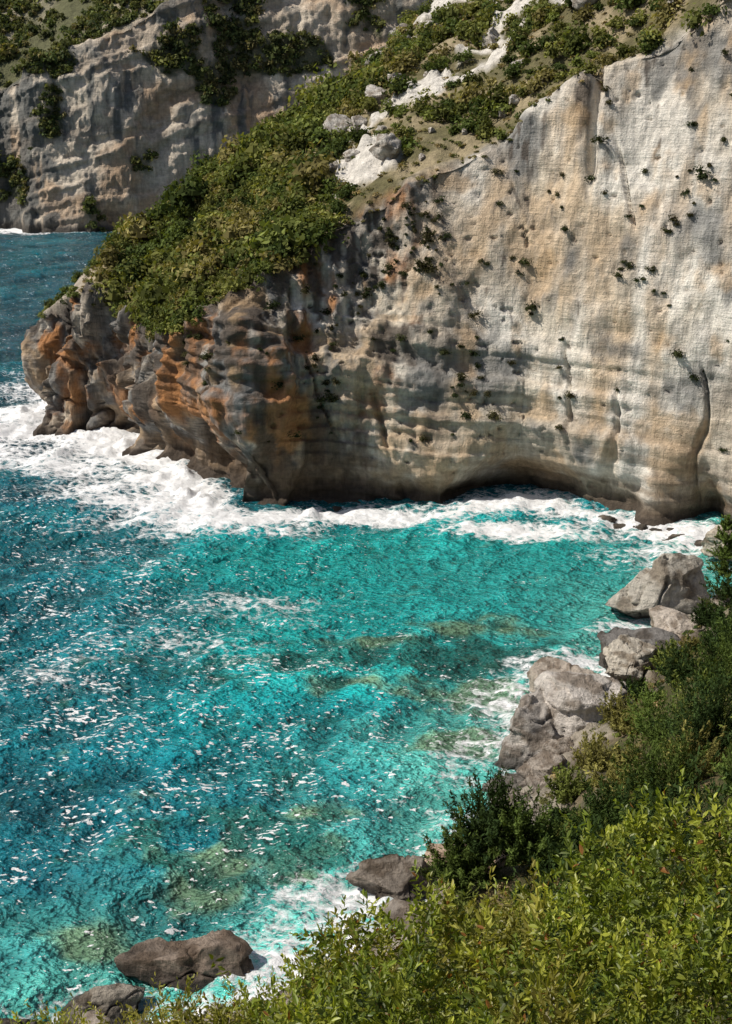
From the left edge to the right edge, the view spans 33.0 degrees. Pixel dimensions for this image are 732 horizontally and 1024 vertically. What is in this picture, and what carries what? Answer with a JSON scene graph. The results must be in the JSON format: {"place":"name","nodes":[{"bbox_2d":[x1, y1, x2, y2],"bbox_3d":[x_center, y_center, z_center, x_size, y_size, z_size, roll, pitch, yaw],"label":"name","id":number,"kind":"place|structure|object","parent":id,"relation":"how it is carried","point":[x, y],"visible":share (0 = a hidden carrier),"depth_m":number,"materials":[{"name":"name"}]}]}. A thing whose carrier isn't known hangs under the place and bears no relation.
{"place":"outdoors","nodes":[
{"label":"outdoors","id":0,"kind":"place"},
{"bbox_2d":[0,0,433,232],"bbox_3d":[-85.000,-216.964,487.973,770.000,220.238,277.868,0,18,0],"label":"distant cliff","id":1,"kind":"structure","parent":0,"point":[119,104],"depth_m":479.46,"materials":[{"name":"stone"}]},
{"bbox_2d":[0,0,424,231],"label":"distant shrubs","id":2,"kind":"object","parent":1,"relation":"on","point":[89,23],"visible":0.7,"depth_m":483.89,"materials":[{"name":"green plant"}]},
{"bbox_2d":[0,228,731,1023],"bbox_3d":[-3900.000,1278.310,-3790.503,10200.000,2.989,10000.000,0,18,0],"label":"sea","id":3,"kind":"structure","parent":0,"point":[262,730],"depth_m":103.48,"materials":[{"name":"liquid"}]},
{"bbox_2d":[0,1018,36,1023],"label":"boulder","id":4,"kind":"object","parent":3,"relation":"in","point":[8,1021],"visible":0.65,"depth_m":62.17,"materials":[{"name":"grey stone"}]},
{"bbox_2d":[59,983,145,1023],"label":"boulder","id":5,"kind":"object","parent":3,"relation":"in","point":[104,999],"visible":0.69,"depth_m":63.71,"materials":[{"name":"grey stone"}]},
{"bbox_2d":[114,929,253,991],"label":"boulder","id":6,"kind":"object","parent":3,"relation":"in","point":[166,962],"visible":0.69,"depth_m":66.31,"materials":[{"name":"grey stone"}]},
{"bbox_2d":[345,854,437,900],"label":"boulder","id":7,"kind":"object","parent":3,"relation":"in","point":[391,875],"visible":0.64,"depth_m":73.37,"materials":[{"name":"grey stone"}]},
{"bbox_2d":[482,776,524,791],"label":"boulder","id":8,"kind":"object","parent":3,"relation":"in","point":[517,781],"visible":0.24,"depth_m":84.42,"materials":[{"name":"grey stone"}]},
{"bbox_2d":[597,627,683,669],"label":"boulder","id":9,"kind":"object","parent":3,"relation":"in","point":[652,635],"visible":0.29,"depth_m":102.12,"materials":[{"name":"grey stone"}]},
{"bbox_2d":[605,553,709,618],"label":"boulder","id":10,"kind":"object","parent":3,"relation":"in","point":[670,580],"visible":0.87,"depth_m":113.87,"materials":[{"name":"grey stone"}]},
{"bbox_2d":[700,525,731,560],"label":"boulder","id":11,"kind":"object","parent":3,"relation":"in","point":[707,542],"visible":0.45,"depth_m":126.80,"materials":[{"name":"grey stone"}]},
{"bbox_2d":[21,0,731,525],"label":"headland cliff","id":12,"kind":"structure","parent":0,"point":[649,436],"depth_m":144.78,"materials":[{"name":"stone"}]},
{"bbox_2d":[37,0,727,341],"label":"hillside shrubs","id":13,"kind":"object","parent":12,"relation":"on","point":[289,224],"visible":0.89,"depth_m":165.26,"materials":[{"name":"green plant"}]},
{"bbox_2d":[68,0,698,336],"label":"scrub","id":14,"kind":"object","parent":12,"relation":"on","point":[512,128],"visible":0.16,"depth_m":152.62,"materials":[{"name":"green plant"}]},
{"bbox_2d":[181,48,731,452],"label":"cliff face plants","id":15,"kind":"object","parent":12,"relation":"on","point":[426,235],"visible":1,"depth_m":144.62,"materials":[{"name":"green plant"}]},
{"bbox_2d":[323,0,677,172],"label":"slope rocks","id":16,"kind":"object","parent":12,"relation":"on","point":[384,147],"visible":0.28,"depth_m":161.34,"materials":[{"name":"beige stone"}]},
{"bbox_2d":[233,607,731,1023],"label":"hillside","id":17,"kind":"structure","parent":0,"point":[576,737],"depth_m":75.84,"materials":[{"name":"green plant"}]},
{"bbox_2d":[0,765,731,1023],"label":"mastic bush","id":18,"kind":"object","parent":17,"relation":"on","point":[344,990],"visible":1,"depth_m":8.39,"materials":[{"name":"green plant"}]},
{"bbox_2d":[78,515,730,1023],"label":"shore rubble","id":19,"kind":"object","parent":17,"relation":"on","point":[538,765],"visible":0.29,"depth_m":84.92,"materials":[{"name":"grey stone"}]},
{"bbox_2d":[425,843,507,889],"bbox_3d":[4.901,17.349,59.983,4.196,2.239,2.815,0,18,0],"label":"boulder","id":20,"kind":"object","parent":17,"relation":"on","point":[501,864],"visible":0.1,"depth_m":59.49,"materials":[{"name":"grey stone"}]},
{"bbox_2d":[295,605,731,1023],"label":"garrigue scrub","id":21,"kind":"object","parent":17,"relation":"on","point":[544,800],"visible":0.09,"depth_m":77.78,"materials":[{"name":"green plant"}]},
{"bbox_2d":[494,685,559,770],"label":"boulder","id":22,"kind":"object","parent":17,"relation":"on","point":[531,730],"visible":0.54,"depth_m":88.02,"materials":[{"name":"grey stone"}]},
{"bbox_2d":[527,656,600,692],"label":"boulder","id":23,"kind":"object","parent":17,"relation":"on","point":[542,664],"visible":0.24,"depth_m":95.38,"materials":[{"name":"grey stone"}]},
{"bbox_2d":[410,616,731,898],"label":"juniper bush","id":24,"kind":"object","parent":17,"relation":"on","point":[490,833],"visible":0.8,"depth_m":57.82,"materials":[{"name":"green plant"}]},
{"bbox_2d":[418,578,731,1023],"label":"juniper scrub","id":25,"kind":"object","parent":17,"relation":"on","point":[622,716],"visible":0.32,"depth_m":70.90,"materials":[{"name":"green plant"}]},
{"bbox_2d":[534,671,633,737],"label":"boulder","id":26,"kind":"object","parent":17,"relation":"on","point":[572,700],"visible":0.48,"depth_m":89.01,"materials":[{"name":"grey stone"}]},
{"bbox_2d":[603,634,657,683],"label":"boulder","id":27,"kind":"object","parent":17,"relation":"on","point":[626,655],"visible":0.89,"depth_m":94.22,"materials":[{"name":"grey stone"}]},
{"bbox_2d":[649,605,695,638],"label":"boulder","id":28,"kind":"object","parent":17,"relation":"on","point":[674,621],"visible":0.4,"depth_m":106.00,"materials":[{"name":"grey stone"}]},
{"bbox_2d":[697,514,731,609],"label":"coastal pine","id":29,"kind":"object","parent":17,"relation":"on","point":[723,555],"visible":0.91,"depth_m":107.35,"materials":[{"name":"green plant"}]}
]}

